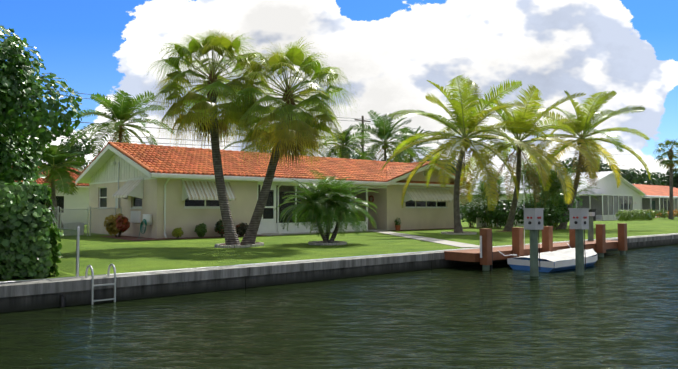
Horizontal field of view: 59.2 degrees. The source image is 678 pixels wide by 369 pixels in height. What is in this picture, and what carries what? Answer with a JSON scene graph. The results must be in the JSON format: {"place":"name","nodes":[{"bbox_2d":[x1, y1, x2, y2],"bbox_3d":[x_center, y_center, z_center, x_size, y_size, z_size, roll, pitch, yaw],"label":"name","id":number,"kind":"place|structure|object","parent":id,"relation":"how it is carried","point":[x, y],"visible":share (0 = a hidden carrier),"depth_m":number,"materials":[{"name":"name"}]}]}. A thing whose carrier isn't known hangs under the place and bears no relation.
{"place":"outdoors","nodes":[
{"label":"outdoors","id":0,"kind":"place"},
{"bbox_2d":[101,228,511,247],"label":"lawn path","id":1,"kind":"structure","parent":0,"point":[257,244],"depth_m":23.43,"materials":[{"name":"concrete"}]},
{"bbox_2d":[104,213,129,236],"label":"bush","id":2,"kind":"object","parent":1,"relation":"on","point":[119,223],"visible":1,"depth_m":25.10,"materials":[{"name":"red plant"}]},
{"bbox_2d":[138,214,151,238],"bbox_3d":[-7.895,1.708,24.345,0.526,0.992,0.971,1,-2,-14],"label":"hose reel","id":3,"kind":"object","parent":1,"relation":"on","point":[147,219],"visible":1,"depth_m":24.41,"materials":[{"name":"teal"}]},
{"bbox_2d":[172,227,183,238],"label":"shrub","id":4,"kind":"object","parent":1,"relation":"on","point":[177,232],"visible":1,"depth_m":24.06,"materials":[{"name":"green plant"}]},
{"bbox_2d":[194,223,206,237],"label":"shrub","id":5,"kind":"object","parent":1,"relation":"on","point":[200,230],"visible":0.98,"depth_m":24.82,"materials":[{"name":"green plant"}]},
{"bbox_2d":[214,219,223,236],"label":"shrub","id":6,"kind":"object","parent":1,"relation":"on","point":[219,227],"visible":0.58,"depth_m":25.29,"materials":[{"name":"green plant"}]},
{"bbox_2d":[236,222,248,236],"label":"shrub","id":7,"kind":"object","parent":1,"relation":"on","point":[241,228],"visible":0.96,"depth_m":26.14,"materials":[{"name":"green plant"}]},
{"bbox_2d":[394,218,400,229],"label":"potted plant","id":8,"kind":"object","parent":1,"relation":"on","point":[397,226],"visible":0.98,"depth_m":32.71,"materials":[{"name":"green plant"}]},
{"bbox_2d":[0,244,677,368],"bbox_3d":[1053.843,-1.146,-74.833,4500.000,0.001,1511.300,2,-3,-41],"label":"canal water","id":9,"kind":"structure","parent":0,"point":[613,309],"depth_m":8.81,"materials":[{"name":"green liquid"}]},
{"bbox_2d":[0,233,677,312],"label":"seawall","id":10,"kind":"object","parent":9,"relation":"in","point":[28,295],"visible":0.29,"depth_m":12.41,"materials":[{"name":"concrete"}]},
{"bbox_2d":[60,295,64,306],"bbox_3d":[-4.812,2.149,10.378,0.070,0.455,0.145,2,-3,-41],"label":"drain pipe","id":11,"kind":"object","parent":10,"relation":"in","point":[62,297],"visible":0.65,"depth_m":10.34,"materials":[{"name":"grey plastic"}]},
{"bbox_2d":[85,264,115,304],"bbox_3d":[-4.357,2.227,10.899,0.440,1.540,0.385,2,-3,-41],"label":"ladder","id":12,"kind":"object","parent":10,"relation":"attached to","point":[92,281],"visible":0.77,"depth_m":10.81,"materials":[{"name":"silver metal"}]},
{"bbox_2d":[444,240,617,261],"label":"dock deck","id":13,"kind":"structure","parent":9,"relation":"on","point":[470,255],"depth_m":17.44,"materials":[{"name":"brown wood"}]},
{"bbox_2d":[498,243,597,271],"bbox_3d":[6.538,2.200,17.629,4.016,0.711,1.740,2,-3,-41],"label":"boat","id":14,"kind":"object","parent":9,"relation":"on","point":[559,260],"visible":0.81,"depth_m":16.59,"materials":[{"name":"white plastic"}]},
{"bbox_2d":[479,223,626,270],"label":"dock pilings","id":15,"kind":"object","parent":9,"relation":"in","point":[486,256],"visible":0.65,"depth_m":18.42,"materials":[{"name":"brown wood"}]},
{"bbox_2d":[523,174,594,275],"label":"boat lift pilings","id":16,"kind":"object","parent":9,"relation":"in","point":[581,219],"visible":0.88,"depth_m":15.17,"materials":[{"name":"grey wood"}]},
{"bbox_2d":[0,217,677,281],"bbox_3d":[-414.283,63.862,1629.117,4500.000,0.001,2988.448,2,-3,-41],"label":"lawn","id":17,"kind":"structure","parent":0,"point":[98,253],"depth_m":19.05,"materials":[{"name":"green plant"}]},
{"bbox_2d":[0,174,63,279],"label":"sea grape hedge","id":18,"kind":"object","parent":17,"relation":"on","point":[27,235],"visible":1,"depth_m":10.60,"materials":[{"name":"green plant"}]},
{"bbox_2d":[0,26,83,184],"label":"tree","id":19,"kind":"object","parent":17,"relation":"on","point":[23,116],"visible":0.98,"depth_m":13.40,"materials":[{"name":"green plant"}]},
{"bbox_2d":[14,166,88,224],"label":"house","id":20,"kind":"structure","parent":17,"relation":"on","point":[79,199],"depth_m":43.99,"materials":[{"name":"paint"}]},
{"bbox_2d":[30,143,85,227],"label":"palm","id":21,"kind":"object","parent":17,"relation":"on","point":[55,157],"depth_m":35.95,"materials":[{"name":"green plant"}]},
{"bbox_2d":[38,133,95,168],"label":"tree","id":22,"kind":"object","parent":17,"relation":"on","point":[76,147],"visible":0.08,"depth_m":59.56,"materials":[{"name":"green plant"}]},
{"bbox_2d":[49,206,115,276],"bbox_3d":[-10.478,1.316,18.314,6.196,1.330,17.521,1,-2,-18],"label":"chain link fence","id":23,"kind":"object","parent":17,"relation":"on","point":[76,229],"visible":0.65,"depth_m":26.14,"materials":[{"name":"grey metal"}]},
{"bbox_2d":[68,89,173,157],"bbox_3d":[-14.712,-1.656,40.221,6.448,9.252,6.391,2,-3,-41],"label":"palm","id":24,"kind":"object","parent":17,"relation":"on","point":[123,110],"depth_m":39.85,"materials":[{"name":"green plant"}]},
{"bbox_2d":[145,25,274,244],"bbox_3d":[-4.289,-1.619,20.156,4.727,7.637,4.577,2,-3,-41],"label":"fan palm","id":25,"kind":"object","parent":17,"relation":"on","point":[201,106],"depth_m":19.51,"materials":[{"name":"green plant"}]},
{"bbox_2d":[219,117,304,155],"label":"palm","id":26,"kind":"object","parent":17,"relation":"on","point":[253,141],"depth_m":49.90,"materials":[{"name":"green plant"}]},
{"bbox_2d":[89,153,459,238],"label":"house walls","id":27,"kind":"structure","parent":17,"relation":"on","point":[132,194],"depth_m":27.69,"materials":[{"name":"beige paint"}]},
{"bbox_2d":[75,141,471,188],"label":"house roof","id":28,"kind":"structure","parent":27,"relation":"on","point":[148,160],"depth_m":29.07,"materials":[{"name":"orange tile"}]},
{"bbox_2d":[151,174,387,237],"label":"house gutters","id":29,"kind":"object","parent":28,"relation":"attached to","point":[226,178],"visible":0.88,"depth_m":26.09,"materials":[{"name":"white metal"}]},
{"bbox_2d":[218,36,357,244],"bbox_3d":[-1.604,-1.266,19.409,4.778,6.874,4.588,2,-3,-41],"label":"fan palm","id":30,"kind":"object","parent":17,"relation":"on","point":[303,130],"depth_m":18.94,"materials":[{"name":"green plant"}]},
{"bbox_2d":[264,120,341,156],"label":"palm","id":31,"kind":"object","parent":17,"relation":"on","point":[322,147],"visible":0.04,"depth_m":53.82,"materials":[{"name":"green plant"}]},
{"bbox_2d":[274,170,377,242],"bbox_3d":[-0.432,0.870,20.782,3.552,2.700,3.388,2,-3,-41],"label":"pygmy palm","id":32,"kind":"object","parent":17,"relation":"on","point":[335,201],"depth_m":20.40,"materials":[{"name":"green plant"}]},
{"bbox_2d":[320,127,370,159],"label":"palm","id":33,"kind":"object","parent":17,"relation":"on","point":[343,135],"depth_m":55.42,"materials":[{"name":"green plant"}]},
{"bbox_2d":[332,150,409,161],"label":"tree","id":34,"kind":"object","parent":17,"relation":"on","point":[355,155],"visible":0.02,"depth_m":69.33,"materials":[{"name":"green plant"}]},
{"bbox_2d":[341,110,421,162],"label":"palm","id":35,"kind":"object","parent":17,"relation":"on","point":[384,133],"depth_m":51.67,"materials":[{"name":"green plant"}]},
{"bbox_2d":[378,126,441,162],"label":"palm","id":36,"kind":"object","parent":17,"relation":"on","point":[402,154],"depth_m":57.69,"materials":[{"name":"green plant"}]},
{"bbox_2d":[417,157,468,180],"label":"tree","id":37,"kind":"object","parent":17,"relation":"on","point":[454,169],"visible":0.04,"depth_m":71.74,"materials":[{"name":"green plant"}]},
{"bbox_2d":[381,74,551,232],"bbox_3d":[6.205,-1.482,29.107,9.263,8.051,8.382,2,-3,-41],"label":"coconut palm","id":38,"kind":"object","parent":17,"relation":"on","point":[469,118],"depth_m":28.69,"materials":[{"name":"green plant"}]},
{"bbox_2d":[460,201,485,226],"bbox_3d":[8.487,1.932,38.617,1.834,1.686,1.846,0,-2,1],"label":"shrub","id":39,"kind":"object","parent":17,"relation":"on","point":[470,220],"visible":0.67,"depth_m":38.35,"materials":[{"name":"green plant"}]},
{"bbox_2d":[469,202,493,226],"bbox_3d":[9.278,1.886,38.224,1.605,1.745,1.871,2,-3,-41],"label":"shrub","id":40,"kind":"object","parent":17,"relation":"on","point":[482,213],"visible":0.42,"depth_m":37.99,"materials":[{"name":"green plant"}]},
{"bbox_2d":[460,171,512,227],"bbox_3d":[9.496,0.826,37.772,4.158,3.836,3.541,-1,-3,32],"label":"shrub","id":41,"kind":"object","parent":17,"relation":"on","point":[483,193],"visible":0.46,"depth_m":37.44,"materials":[{"name":"green plant"}]},
{"bbox_2d":[483,200,510,227],"bbox_3d":[9.890,1.823,36.937,1.905,1.768,1.499,1,-2,-20],"label":"shrub","id":42,"kind":"object","parent":17,"relation":"on","point":[493,216],"visible":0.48,"depth_m":36.85,"materials":[{"name":"green plant"}]},
{"bbox_2d":[476,212,523,227],"bbox_3d":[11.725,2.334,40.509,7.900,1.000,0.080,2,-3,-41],"label":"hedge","id":43,"kind":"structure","parent":17,"relation":"on","point":[478,223],"depth_m":38.35,"materials":[{"name":"green plant"}]},
{"bbox_2d":[494,201,529,226],"bbox_3d":[10.450,1.847,36.239,2.104,1.676,1.856,2,-3,-41],"label":"shrub","id":44,"kind":"object","parent":17,"relation":"on","point":[505,215],"visible":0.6,"depth_m":35.97,"materials":[{"name":"green plant"}]},
{"bbox_2d":[434,85,596,231],"bbox_3d":[9.518,-1.169,31.720,8.475,7.626,8.404,2,-3,-41],"label":"coconut palm","id":45,"kind":"object","parent":17,"relation":"on","point":[529,115],"depth_m":31.10,"materials":[{"name":"green plant"}]},
{"bbox_2d":[516,201,537,223],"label":"shrub","id":46,"kind":"object","parent":17,"relation":"on","point":[521,217],"visible":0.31,"depth_m":36.37,"materials":[{"name":"green plant"}]},
{"bbox_2d":[526,200,553,225],"bbox_3d":[12.293,1.832,36.802,1.759,1.742,2.023,2,-3,-41],"label":"shrub","id":47,"kind":"object","parent":17,"relation":"on","point":[538,206],"visible":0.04,"depth_m":36.52,"materials":[{"name":"green plant"}]},
{"bbox_2d":[508,155,578,208],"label":"areca palm","id":48,"kind":"object","parent":17,"relation":"on","point":[554,179],"visible":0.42,"depth_m":35.79,"materials":[{"name":"green plant"}]},
{"bbox_2d":[521,184,582,220],"bbox_3d":[14.245,1.397,40.644,4.384,2.915,3.784,2,-3,-41],"label":"shrub","id":49,"kind":"object","parent":17,"relation":"on","point":[561,200],"visible":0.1,"depth_m":39.75,"materials":[{"name":"green plant"}]},
{"bbox_2d":[541,201,571,229],"bbox_3d":[12.180,1.764,33.912,1.948,1.668,2.035,2,-3,-41],"label":"shrub","id":50,"kind":"object","parent":17,"relation":"on","point":[553,215],"visible":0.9,"depth_m":33.80,"materials":[{"name":"green plant"}]},
{"bbox_2d":[522,161,599,227],"bbox_3d":[13.607,0.636,37.287,5.058,4.177,4.110,-1,-2,23],"label":"areca palm","id":51,"kind":"object","parent":17,"relation":"on","point":[559,188],"visible":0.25,"depth_m":36.94,"materials":[{"name":"green plant"}]},
{"bbox_2d":[557,157,602,171],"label":"tree","id":52,"kind":"object","parent":17,"relation":"on","point":[567,161],"visible":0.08,"depth_m":114.60,"materials":[{"name":"green plant"}]},
{"bbox_2d":[527,90,650,228],"bbox_3d":[14.374,-1.434,36.047,8.254,8.486,7.914,2,-3,-41],"label":"coconut palm","id":53,"kind":"object","parent":17,"relation":"on","point":[583,122],"depth_m":35.12,"materials":[{"name":"green plant"}]},
{"bbox_2d":[570,162,619,172],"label":"tree","id":54,"kind":"object","parent":17,"relation":"on","point":[604,167],"visible":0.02,"depth_m":107.80,"materials":[{"name":"green plant"}]},
{"bbox_2d":[618,168,651,183],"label":"tree","id":55,"kind":"object","parent":17,"relation":"on","point":[632,175],"visible":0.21,"depth_m":107.64,"materials":[{"name":"green plant"}]},
{"bbox_2d":[615,209,655,220],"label":"hedge","id":56,"kind":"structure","parent":17,"relation":"on","point":[631,215],"depth_m":56.96,"materials":[{"name":"green plant"}]},
{"bbox_2d":[620,169,666,185],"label":"tree","id":57,"kind":"object","parent":17,"relation":"on","point":[655,180],"visible":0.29,"depth_m":121.80,"materials":[{"name":"green plant"}]},
{"bbox_2d":[648,209,660,218],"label":"flower shrub","id":58,"kind":"object","parent":17,"relation":"on","point":[656,214],"visible":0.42,"depth_m":64.89,"materials":[{"name":"green plant"}]},
{"bbox_2d":[639,172,677,187],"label":"tree","id":59,"kind":"object","parent":17,"relation":"on","point":[666,182],"visible":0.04,"depth_m":126.31,"materials":[{"name":"green plant"}]},
{"bbox_2d":[657,209,667,218],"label":"flower shrub","id":60,"kind":"object","parent":17,"relation":"on","point":[662,215],"visible":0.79,"depth_m":67.18,"materials":[{"name":"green plant"}]},
{"bbox_2d":[653,139,677,218],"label":"sabal palm","id":61,"kind":"object","parent":17,"relation":"on","point":[670,152],"depth_m":65.29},
{"bbox_2d":[665,168,677,187],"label":"tree","id":62,"kind":"object","parent":17,"relation":"on","point":[675,174],"visible":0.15,"depth_m":126.39,"materials":[{"name":"green plant"}]},
{"bbox_2d":[666,209,677,217],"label":"flower shrub","id":63,"kind":"object","parent":17,"relation":"on","point":[675,213],"visible":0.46,"depth_m":68.95,"materials":[{"name":"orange plant"}]},
{"bbox_2d":[0,0,677,282],"label":"sky","id":64,"kind":"structure","parent":0,"point":[389,50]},
{"bbox_2d":[354,116,370,159],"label":"utility pole","id":65,"kind":"object","parent":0,"point":[363,120],"visible":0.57,"depth_m":62.05,"materials":[{"name":"black metal"}]},
{"bbox_2d":[52,90,626,170],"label":"utility pole wires","id":66,"kind":"object","parent":65,"relation":"attached to","point":[267,143],"visible":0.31,"depth_m":49.79,"materials":[{"name":"black metal"}]},
{"bbox_2d":[460,171,645,220],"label":"white neighbour house","id":67,"kind":"structure","parent":0,"point":[610,202],"depth_m":62.92,"materials":[{"name":"paint"}]},
{"bbox_2d":[589,209,595,220],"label":"trash bin","id":68,"kind":"object","parent":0,"point":[593,210],"visible":0.43,"depth_m":56.76,"materials":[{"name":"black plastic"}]},
{"bbox_2d":[632,184,677,217],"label":"house","id":69,"kind":"structure","parent":0,"point":[656,197],"depth_m":78.75,"materials":[{"name":"tile"}]}
]}

